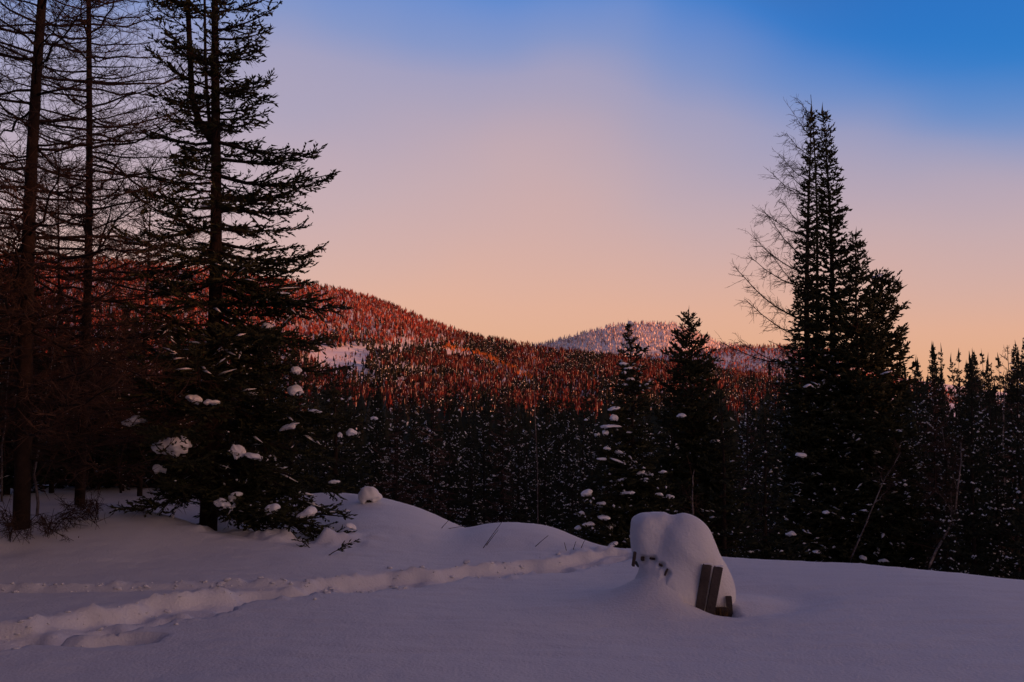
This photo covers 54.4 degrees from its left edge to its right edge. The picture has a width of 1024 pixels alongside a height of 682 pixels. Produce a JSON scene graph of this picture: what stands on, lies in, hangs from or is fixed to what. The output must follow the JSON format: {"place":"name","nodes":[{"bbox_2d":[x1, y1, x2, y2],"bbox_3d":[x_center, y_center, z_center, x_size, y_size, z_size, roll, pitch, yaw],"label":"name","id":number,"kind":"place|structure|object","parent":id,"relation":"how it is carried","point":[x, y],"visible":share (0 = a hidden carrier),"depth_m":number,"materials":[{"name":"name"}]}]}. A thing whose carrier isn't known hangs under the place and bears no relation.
{"place":"outdoors","nodes":[
{"label":"outdoors","id":0,"kind":"place"},
{"bbox_2d":[7,259,1002,416],"bbox_3d":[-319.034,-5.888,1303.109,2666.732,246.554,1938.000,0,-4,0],"label":"hill","id":1,"kind":"structure","parent":0,"point":[341,351],"depth_m":835.02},
{"bbox_2d":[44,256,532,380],"bbox_3d":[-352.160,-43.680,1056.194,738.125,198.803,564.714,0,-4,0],"label":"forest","id":2,"kind":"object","parent":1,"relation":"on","point":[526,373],"visible":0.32,"depth_m":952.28,"materials":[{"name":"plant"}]},
{"bbox_2d":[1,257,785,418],"bbox_3d":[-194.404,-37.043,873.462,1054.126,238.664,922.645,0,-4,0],"label":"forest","id":3,"kind":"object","parent":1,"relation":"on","point":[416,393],"visible":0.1,"depth_m":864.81,"materials":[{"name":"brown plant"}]},
{"bbox_2d":[1,254,801,425],"bbox_3d":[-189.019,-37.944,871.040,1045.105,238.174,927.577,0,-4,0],"label":"forest","id":4,"kind":"object","parent":1,"relation":"on","point":[439,361],"visible":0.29,"depth_m":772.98,"materials":[{"name":"brown plant"}]},
{"bbox_2d":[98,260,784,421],"bbox_3d":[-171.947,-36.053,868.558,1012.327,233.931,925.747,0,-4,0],"label":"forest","id":5,"kind":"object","parent":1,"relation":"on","point":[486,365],"visible":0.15,"depth_m":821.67,"materials":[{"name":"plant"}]},
{"bbox_2d":[635,342,999,405],"bbox_3d":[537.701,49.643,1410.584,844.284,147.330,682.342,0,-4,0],"label":"forest","id":6,"kind":"object","parent":1,"relation":"on","point":[745,359],"visible":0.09,"depth_m":1646.13,"materials":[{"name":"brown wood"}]},
{"bbox_2d":[0,485,1023,681],"bbox_3d":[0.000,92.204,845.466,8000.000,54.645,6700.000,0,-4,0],"label":"ground","id":7,"kind":"structure","parent":0,"point":[401,592],"depth_m":8.63,"materials":[{"name":"white snow"}]},
{"bbox_2d":[0,493,73,544],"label":"leafless shrub","id":8,"kind":"object","parent":7,"relation":"on","point":[8,525],"visible":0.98,"depth_m":11.85,"materials":[{"name":"brown plant"}]},
{"bbox_2d":[0,224,74,495],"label":"spruce tree","id":9,"kind":"object","parent":7,"relation":"on","point":[8,478],"visible":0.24,"depth_m":18.36,"materials":[{"name":"green plant"}]},
{"bbox_2d":[7,307,78,514],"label":"birch tree","id":10,"kind":"object","parent":7,"relation":"on","point":[36,490],"visible":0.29,"depth_m":15.47,"materials":[{"name":"brown plant"}]},
{"bbox_2d":[0,337,114,488],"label":"spruce tree","id":11,"kind":"object","parent":7,"relation":"on","point":[67,477],"visible":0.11,"depth_m":20.29,"materials":[{"name":"green plant"}]},
{"bbox_2d":[16,501,109,536],"bbox_3d":[-5.550,2.214,12.299,1.102,0.536,0.591,4,-6,-40],"label":"leafless shrub","id":12,"kind":"object","parent":7,"relation":"on","point":[69,519],"visible":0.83,"depth_m":12.33,"materials":[{"name":"brown plant"}]},
{"bbox_2d":[0,0,135,458],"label":"larch tree","id":13,"kind":"object","parent":7,"relation":"on","point":[11,267],"visible":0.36,"depth_m":15.33,"materials":[{"name":"brown plant"}]},
{"bbox_2d":[49,488,103,519],"bbox_3d":[-5.567,2.120,12.771,0.662,0.533,0.933,2,-5,-27],"label":"leafless shrub","id":14,"kind":"object","parent":7,"relation":"on","point":[86,506],"visible":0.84,"depth_m":12.81,"materials":[{"name":"brown plant"}]},
{"bbox_2d":[0,145,160,492],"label":"larch tree","id":15,"kind":"object","parent":7,"relation":"on","point":[51,487],"visible":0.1,"depth_m":18.89,"materials":[{"name":"brown plant"}]},
{"bbox_2d":[0,0,243,529],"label":"larch tree","id":16,"kind":"object","parent":7,"relation":"on","point":[23,458],"visible":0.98,"depth_m":12.53,"materials":[{"name":"brown plant"}]},
{"bbox_2d":[58,294,185,489],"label":"spruce tree","id":17,"kind":"object","parent":7,"relation":"on","point":[101,480],"visible":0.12,"depth_m":20.22,"materials":[{"name":"green plant"}]},
{"bbox_2d":[0,0,255,504],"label":"larch tree","id":18,"kind":"object","parent":7,"relation":"on","point":[87,225],"visible":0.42,"depth_m":16.53,"materials":[{"name":"brown plant"}]},
{"bbox_2d":[36,160,233,495],"bbox_3d":[-6.933,-0.062,18.785,3.494,6.896,3.655,0,-4,0],"label":"larch tree","id":19,"kind":"object","parent":7,"relation":"on","point":[139,488],"visible":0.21,"depth_m":18.36,"materials":[{"name":"brown plant"}]},
{"bbox_2d":[83,0,377,540],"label":"spruce tree","id":20,"kind":"object","parent":7,"relation":"on","point":[211,490],"visible":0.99,"depth_m":13.69,"materials":[{"name":"green plant"}]},
{"bbox_2d":[220,371,320,491],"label":"spruce tree","id":21,"kind":"object","parent":7,"relation":"on","point":[294,466],"visible":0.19,"depth_m":18.88,"materials":[{"name":"green plant"}]},
{"bbox_2d":[260,350,323,492],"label":"spruce tree","id":22,"kind":"object","parent":7,"relation":"on","point":[303,458],"visible":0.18,"depth_m":20.91,"materials":[{"name":"green plant"}]},
{"bbox_2d":[309,366,340,492],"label":"forest spruce","id":23,"kind":"object","parent":7,"relation":"on","point":[323,465],"visible":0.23,"depth_m":25.18,"materials":[{"name":"green plant"}]},
{"bbox_2d":[295,388,378,493],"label":"spruce tree","id":24,"kind":"object","parent":7,"relation":"on","point":[341,478],"visible":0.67,"depth_m":19.34,"materials":[{"name":"green plant"}]},
{"bbox_2d":[340,417,362,492],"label":"forest spruce","id":25,"kind":"object","parent":7,"relation":"on","point":[354,461],"visible":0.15,"depth_m":30.78,"materials":[{"name":"green plant"}]},
{"bbox_2d":[348,369,365,491],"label":"forest spruce","id":26,"kind":"object","parent":7,"relation":"on","point":[355,416],"visible":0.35,"depth_m":78.69,"materials":[{"name":"green plant"}]},
{"bbox_2d":[357,365,383,492],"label":"forest spruce","id":27,"kind":"object","parent":7,"relation":"on","point":[366,415],"visible":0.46,"depth_m":40.27,"materials":[{"name":"green plant"}]},
{"bbox_2d":[358,486,382,503],"bbox_3d":[-2.203,2.497,15.453,0.378,0.496,0.367,0,-4,0],"label":"clump of snow","id":28,"kind":"object","parent":7,"relation":"on","point":[368,494],"visible":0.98,"depth_m":15.32,"materials":[{"name":"white snow"}]},
{"bbox_2d":[359,370,392,496],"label":"forest spruce","id":29,"kind":"object","parent":7,"relation":"on","point":[381,411],"visible":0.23,"depth_m":44.83,"materials":[{"name":"green plant"}]},
{"bbox_2d":[360,379,392,498],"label":"forest spruce","id":30,"kind":"object","parent":7,"relation":"on","point":[376,466],"visible":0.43,"depth_m":31.73,"materials":[{"name":"green plant"}]},
{"bbox_2d":[368,387,421,508],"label":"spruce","id":31,"kind":"object","parent":7,"relation":"on","point":[396,476],"visible":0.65,"depth_m":30.79,"materials":[{"name":"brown plant"}]},
{"bbox_2d":[383,370,411,503],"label":"forest spruce","id":32,"kind":"object","parent":7,"relation":"on","point":[396,410],"visible":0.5,"depth_m":34.66,"materials":[{"name":"green plant"}]},
{"bbox_2d":[400,380,422,505],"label":"forest spruce","id":33,"kind":"object","parent":7,"relation":"on","point":[411,432],"visible":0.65,"depth_m":47.12,"materials":[{"name":"green plant"}]},
{"bbox_2d":[410,374,428,506],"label":"forest spruce","id":34,"kind":"object","parent":7,"relation":"on","point":[419,418],"visible":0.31,"depth_m":53.61,"materials":[{"name":"green plant"}]},
{"bbox_2d":[411,374,447,514],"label":"forest spruce","id":35,"kind":"object","parent":7,"relation":"on","point":[431,406],"visible":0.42,"depth_m":35.52,"materials":[{"name":"green plant"}]},
{"bbox_2d":[401,376,464,518],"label":"bare larch","id":36,"kind":"object","parent":7,"relation":"on","point":[432,475],"visible":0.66,"depth_m":26.79,"materials":[{"name":"brown plant"}]},
{"bbox_2d":[428,425,452,520],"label":"forest spruce","id":37,"kind":"object","parent":7,"relation":"on","point":[438,497],"visible":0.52,"depth_m":32.47,"materials":[{"name":"green plant"}]},
{"bbox_2d":[432,382,468,525],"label":"forest spruce","id":38,"kind":"object","parent":7,"relation":"on","point":[453,487],"visible":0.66,"depth_m":33.71,"materials":[{"name":"green plant"}]},
{"bbox_2d":[443,379,463,525],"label":"forest spruce","id":39,"kind":"object","parent":7,"relation":"on","point":[455,449],"visible":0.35,"depth_m":51.20,"materials":[{"name":"green plant"}]},
{"bbox_2d":[441,380,468,519],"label":"forest spruce","id":40,"kind":"object","parent":7,"relation":"on","point":[459,427],"visible":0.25,"depth_m":59.10,"materials":[{"name":"green plant"}]},
{"bbox_2d":[459,383,475,521],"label":"forest spruce","id":41,"kind":"object","parent":7,"relation":"on","point":[471,426],"visible":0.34,"depth_m":60.81,"materials":[{"name":"green plant"}]},
{"bbox_2d":[453,424,488,527],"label":"forest spruce","id":42,"kind":"object","parent":7,"relation":"on","point":[466,488],"visible":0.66,"depth_m":30.16,"materials":[{"name":"green plant"}]},
{"bbox_2d":[458,415,483,526],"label":"forest spruce","id":43,"kind":"object","parent":7,"relation":"on","point":[467,459],"visible":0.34,"depth_m":36.47,"materials":[{"name":"green plant"}]},
{"bbox_2d":[469,383,491,515],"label":"forest spruce","id":44,"kind":"object","parent":7,"relation":"on","point":[481,418],"visible":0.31,"depth_m":73.73,"materials":[{"name":"green plant"}]},
{"bbox_2d":[468,389,497,523],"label":"forest spruce","id":45,"kind":"object","parent":7,"relation":"on","point":[484,489],"visible":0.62,"depth_m":37.50,"materials":[{"name":"green plant"}]},
{"bbox_2d":[472,383,499,520],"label":"forest spruce","id":46,"kind":"object","parent":7,"relation":"on","point":[490,419],"visible":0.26,"depth_m":46.42,"materials":[{"name":"green plant"}]},
{"bbox_2d":[488,386,513,522],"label":"forest spruce","id":47,"kind":"object","parent":7,"relation":"on","point":[497,491],"visible":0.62,"depth_m":35.76,"materials":[{"name":"green plant"}]},
{"bbox_2d":[486,388,516,522],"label":"forest spruce","id":48,"kind":"object","parent":7,"relation":"on","point":[493,454],"visible":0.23,"depth_m":40.34,"materials":[{"name":"green plant"}]},
{"bbox_2d":[477,387,530,523],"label":"bare larch","id":49,"kind":"object","parent":7,"relation":"on","point":[503,477],"visible":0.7,"depth_m":32.75,"materials":[{"name":"brown plant"}]},
{"bbox_2d":[502,414,531,522],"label":"forest spruce","id":50,"kind":"object","parent":7,"relation":"on","point":[519,515],"visible":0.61,"depth_m":31.06,"materials":[{"name":"green plant"}]},
{"bbox_2d":[42,352,999,515],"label":"forest","id":51,"kind":"object","parent":7,"relation":"on","point":[600,418],"visible":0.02,"depth_m":99.19,"materials":[{"name":"plant"}]},
{"bbox_2d":[511,390,531,513],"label":"forest spruce","id":52,"kind":"object","parent":7,"relation":"on","point":[523,406],"visible":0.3,"depth_m":59.81,"materials":[{"name":"green plant"}]},
{"bbox_2d":[516,412,534,521],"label":"forest spruce","id":53,"kind":"object","parent":7,"relation":"on","point":[526,447],"visible":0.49,"depth_m":58.24,"materials":[{"name":"green plant"}]},
{"bbox_2d":[526,424,546,523],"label":"forest spruce","id":54,"kind":"object","parent":7,"relation":"on","point":[534,461],"visible":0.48,"depth_m":42.64,"materials":[{"name":"green plant"}]},
{"bbox_2d":[529,387,554,525],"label":"forest spruce","id":55,"kind":"object","parent":7,"relation":"on","point":[536,408],"visible":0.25,"depth_m":44.06,"materials":[{"name":"green plant"}]},
{"bbox_2d":[527,383,563,527],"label":"forest spruce","id":56,"kind":"object","parent":7,"relation":"on","point":[554,497],"visible":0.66,"depth_m":33.06,"materials":[{"name":"green plant"}]},
{"bbox_2d":[549,382,566,529],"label":"forest spruce","id":57,"kind":"object","parent":7,"relation":"on","point":[560,419],"visible":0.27,"depth_m":70.91,"materials":[{"name":"green plant"}]},
{"bbox_2d":[549,408,567,523],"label":"forest spruce","id":58,"kind":"object","parent":7,"relation":"on","point":[558,435],"visible":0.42,"depth_m":39.12,"materials":[{"name":"green plant"}]},
{"bbox_2d":[555,396,582,538],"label":"forest spruce","id":59,"kind":"object","parent":7,"relation":"on","point":[566,437],"visible":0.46,"depth_m":34.94,"materials":[{"name":"green plant"}]},
{"bbox_2d":[557,427,584,537],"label":"forest spruce","id":60,"kind":"object","parent":7,"relation":"on","point":[573,466],"visible":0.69,"depth_m":31.86,"materials":[{"name":"green plant"}]},
{"bbox_2d":[566,386,603,539],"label":"forest spruce","id":61,"kind":"object","parent":7,"relation":"on","point":[588,444],"visible":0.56,"depth_m":48.14,"materials":[{"name":"green plant"}]},
{"bbox_2d":[578,380,602,537],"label":"forest spruce","id":62,"kind":"object","parent":7,"relation":"on","point":[596,484],"visible":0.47,"depth_m":54.37,"materials":[{"name":"green plant"}]},
{"bbox_2d":[567,321,692,547],"bbox_3d":[2.171,2.252,17.870,2.450,5.378,2.617,0,-4,0],"label":"spruce tree","id":63,"kind":"object","parent":7,"relation":"on","point":[614,508],"visible":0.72,"depth_m":17.56,"materials":[{"name":"green plant"}]},
{"bbox_2d":[655,406,700,517],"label":"spruce tree","id":64,"kind":"object","parent":7,"relation":"on","point":[666,466],"visible":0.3,"depth_m":20.34,"materials":[{"name":"green plant"}]},
{"bbox_2d":[632,551,732,616],"bbox_3d":[1.515,2.215,9.014,0.884,0.639,0.640,0,-4,0],"label":"bench","id":65,"kind":"object","parent":7,"relation":"on","point":[711,608],"visible":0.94,"depth_m":8.74,"materials":[{"name":"brown wood"}]},
{"bbox_2d":[630,512,735,610],"bbox_3d":[1.534,2.113,9.104,0.998,1.073,0.806,0,-4,0],"label":"snow pile","id":66,"kind":"object","parent":65,"relation":"on","point":[682,547],"visible":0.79,"depth_m":8.90,"materials":[{"name":"white snow"}]},
{"bbox_2d":[640,309,753,558],"bbox_3d":[3.865,2.579,20.832,2.366,6.732,2.412,0,-4,0],"label":"fir tree","id":67,"kind":"object","parent":7,"relation":"on","point":[696,370],"visible":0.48,"depth_m":20.61,"materials":[{"name":"green plant"}]},
{"bbox_2d":[691,389,763,557],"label":"spruce tree","id":68,"kind":"object","parent":7,"relation":"on","point":[723,536],"visible":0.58,"depth_m":19.75,"materials":[{"name":"green plant"}]},
{"bbox_2d":[720,375,771,549],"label":"bare larch","id":69,"kind":"object","parent":7,"relation":"on","point":[747,452],"visible":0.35,"depth_m":29.84,"materials":[{"name":"brown plant"}]},
{"bbox_2d":[733,377,762,532],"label":"forest spruce","id":70,"kind":"object","parent":7,"relation":"on","point":[743,427],"visible":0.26,"depth_m":53.90,"materials":[{"name":"green plant"}]},
{"bbox_2d":[739,396,763,550],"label":"forest spruce","id":71,"kind":"object","parent":7,"relation":"on","point":[752,444],"visible":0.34,"depth_m":37.70,"materials":[{"name":"green plant"}]},
{"bbox_2d":[754,363,779,551],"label":"forest spruce","id":72,"kind":"object","parent":7,"relation":"on","point":[770,417],"visible":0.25,"depth_m":42.46,"materials":[{"name":"green plant"}]},
{"bbox_2d":[714,94,824,379],"bbox_3d":[7.028,0.133,26.509,2.945,14.007,2.288,0,-4,0],"label":"tamarack tree","id":73,"kind":"object","parent":7,"relation":"on","point":[791,165],"visible":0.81,"depth_m":26.70,"materials":[{"name":"brown plant"}]},
{"bbox_2d":[726,391,816,560],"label":"spruce tree","id":74,"kind":"object","parent":7,"relation":"on","point":[765,548],"visible":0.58,"depth_m":21.72,"materials":[{"name":"green plant"}]},
{"bbox_2d":[744,371,804,559],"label":"bare larch","id":75,"kind":"object","parent":7,"relation":"on","point":[775,473],"visible":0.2,"depth_m":26.85,"materials":[{"name":"brown plant"}]},
{"bbox_2d":[766,102,865,562],"bbox_3d":[7.495,0.357,24.917,2.739,13.025,2.935,0,-4,0],"label":"spruce tree","id":76,"kind":"object","parent":7,"relation":"on","point":[800,532],"visible":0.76,"depth_m":24.72,"materials":[{"name":"green plant"}]},
{"bbox_2d":[769,103,898,563],"bbox_3d":[8.186,0.332,25.629,3.192,13.390,3.359,0,-4,0],"label":"spruce tree","id":77,"kind":"object","parent":7,"relation":"on","point":[833,244],"visible":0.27,"depth_m":25.66,"materials":[{"name":"green plant"}]},
{"bbox_2d":[808,229,923,568],"bbox_3d":[8.671,1.992,24.481,2.794,9.787,2.828,0,-4,0],"label":"spruce tree","id":78,"kind":"object","parent":7,"relation":"on","point":[863,388],"visible":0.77,"depth_m":24.08,"materials":[{"name":"green plant"}]},
{"bbox_2d":[849,435,922,562],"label":"birch tree","id":79,"kind":"object","parent":7,"relation":"on","point":[876,500],"visible":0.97,"depth_m":22.32,"materials":[{"name":"brown plant"}]},
{"bbox_2d":[848,267,936,569],"bbox_3d":[9.415,2.587,25.379,2.403,8.958,2.454,0,-4,0],"label":"spruce tree","id":80,"kind":"object","parent":7,"relation":"on","point":[884,306],"visible":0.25,"depth_m":25.06,"materials":[{"name":"green plant"}]},
{"bbox_2d":[903,358,942,562],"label":"forest spruce","id":81,"kind":"object","parent":7,"relation":"on","point":[917,374],"visible":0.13,"depth_m":35.17,"materials":[{"name":"green plant"}]},
{"bbox_2d":[905,391,940,569],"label":"forest spruce","id":82,"kind":"object","parent":7,"relation":"on","point":[919,419],"visible":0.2,"depth_m":33.68,"materials":[{"name":"green plant"}]},
{"bbox_2d":[905,361,944,562],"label":"forest spruce","id":83,"kind":"object","parent":7,"relation":"on","point":[919,394],"visible":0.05,"depth_m":38.37,"materials":[{"name":"green plant"}]},
{"bbox_2d":[914,351,962,569],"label":"forest spruce","id":84,"kind":"object","parent":7,"relation":"on","point":[927,409],"visible":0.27,"depth_m":26.10,"materials":[{"name":"green plant"}]},
{"bbox_2d":[908,403,973,569],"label":"birch tree","id":85,"kind":"object","parent":7,"relation":"on","point":[953,511],"visible":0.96,"depth_m":21.79,"materials":[{"name":"brown plant"}]},
{"bbox_2d":[910,377,971,572],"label":"bare larch","id":86,"kind":"object","parent":7,"relation":"on","point":[930,479],"visible":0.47,"depth_m":24.82,"materials":[{"name":"brown plant"}]},
{"bbox_2d":[930,368,961,562],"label":"forest spruce","id":87,"kind":"object","parent":7,"relation":"on","point":[943,400],"visible":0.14,"depth_m":35.60,"materials":[{"name":"green plant"}]},
{"bbox_2d":[927,403,965,572],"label":"forest spruce","id":88,"kind":"object","parent":7,"relation":"on","point":[948,549],"visible":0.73,"depth_m":21.82,"materials":[{"name":"green plant"}]},
{"bbox_2d":[944,356,964,453],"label":"forest spruce","id":89,"kind":"object","parent":7,"relation":"on","point":[950,391],"visible":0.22,"depth_m":51.66,"materials":[{"name":"green plant"}]},
{"bbox_2d":[949,387,995,575],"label":"forest spruce","id":90,"kind":"object","parent":7,"relation":"on","point":[976,475],"visible":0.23,"depth_m":24.45,"materials":[{"name":"green plant"}]},
{"bbox_2d":[954,372,995,573],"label":"forest spruce","id":91,"kind":"object","parent":7,"relation":"on","point":[968,476],"visible":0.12,"depth_m":25.43,"materials":[{"name":"green plant"}]},
{"bbox_2d":[949,358,1004,576],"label":"forest spruce","id":92,"kind":"object","parent":7,"relation":"on","point":[980,519],"visible":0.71,"depth_m":22.19,"materials":[{"name":"green plant"}]},
{"bbox_2d":[978,360,1002,570],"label":"forest spruce","id":93,"kind":"object","parent":7,"relation":"on","point":[987,395],"visible":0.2,"depth_m":30.11,"materials":[{"name":"green plant"}]},
{"bbox_2d":[976,381,1023,578],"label":"forest spruce","id":94,"kind":"object","parent":7,"relation":"on","point":[998,497],"visible":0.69,"depth_m":22.70,"materials":[{"name":"green plant"}]},
{"bbox_2d":[978,346,1023,578],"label":"spruce tree","id":95,"kind":"object","parent":7,"relation":"on","point":[1017,536],"visible":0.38,"depth_m":25.95,"materials":[{"name":"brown plant"}]},
{"bbox_2d":[983,350,1023,579],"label":"forest spruce","id":96,"kind":"object","parent":7,"relation":"on","point":[1014,400],"visible":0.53,"depth_m":23.87,"materials":[{"name":"green plant"}]},
{"bbox_2d":[994,377,1023,578],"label":"forest spruce","id":97,"kind":"object","parent":7,"relation":"on","point":[1010,480],"visible":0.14,"depth_m":27.95,"materials":[{"name":"green plant"}]},
{"bbox_2d":[1002,358,1023,579],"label":"forest spruce","id":98,"kind":"object","parent":7,"relation":"on","point":[1015,524],"visible":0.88,"depth_m":21.21,"materials":[{"name":"green plant"}]},
{"bbox_2d":[0,0,1023,391],"label":"sky","id":99,"kind":"structure","parent":0,"point":[536,171],"materials":[{"name":"blue"}]},
{"bbox_2d":[544,324,1021,401],"bbox_3d":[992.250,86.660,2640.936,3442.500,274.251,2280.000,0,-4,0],"label":"hill","id":100,"kind":"structure","parent":0,"point":[606,347],"depth_m":2559.66,"materials":[{"name":"white snow"}]},
{"bbox_2d":[529,320,757,357],"bbox_3d":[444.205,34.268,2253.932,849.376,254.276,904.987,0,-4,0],"label":"forest","id":101,"kind":"object","parent":100,"relation":"on","point":[615,336],"visible":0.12,"depth_m":2572.78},
{"bbox_2d":[646,348,961,400],"bbox_3d":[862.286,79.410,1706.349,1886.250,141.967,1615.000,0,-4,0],"label":"hill","id":102,"kind":"structure","parent":0,"point":[726,358],"depth_m":1636.98,"materials":[{"name":"white snow"}]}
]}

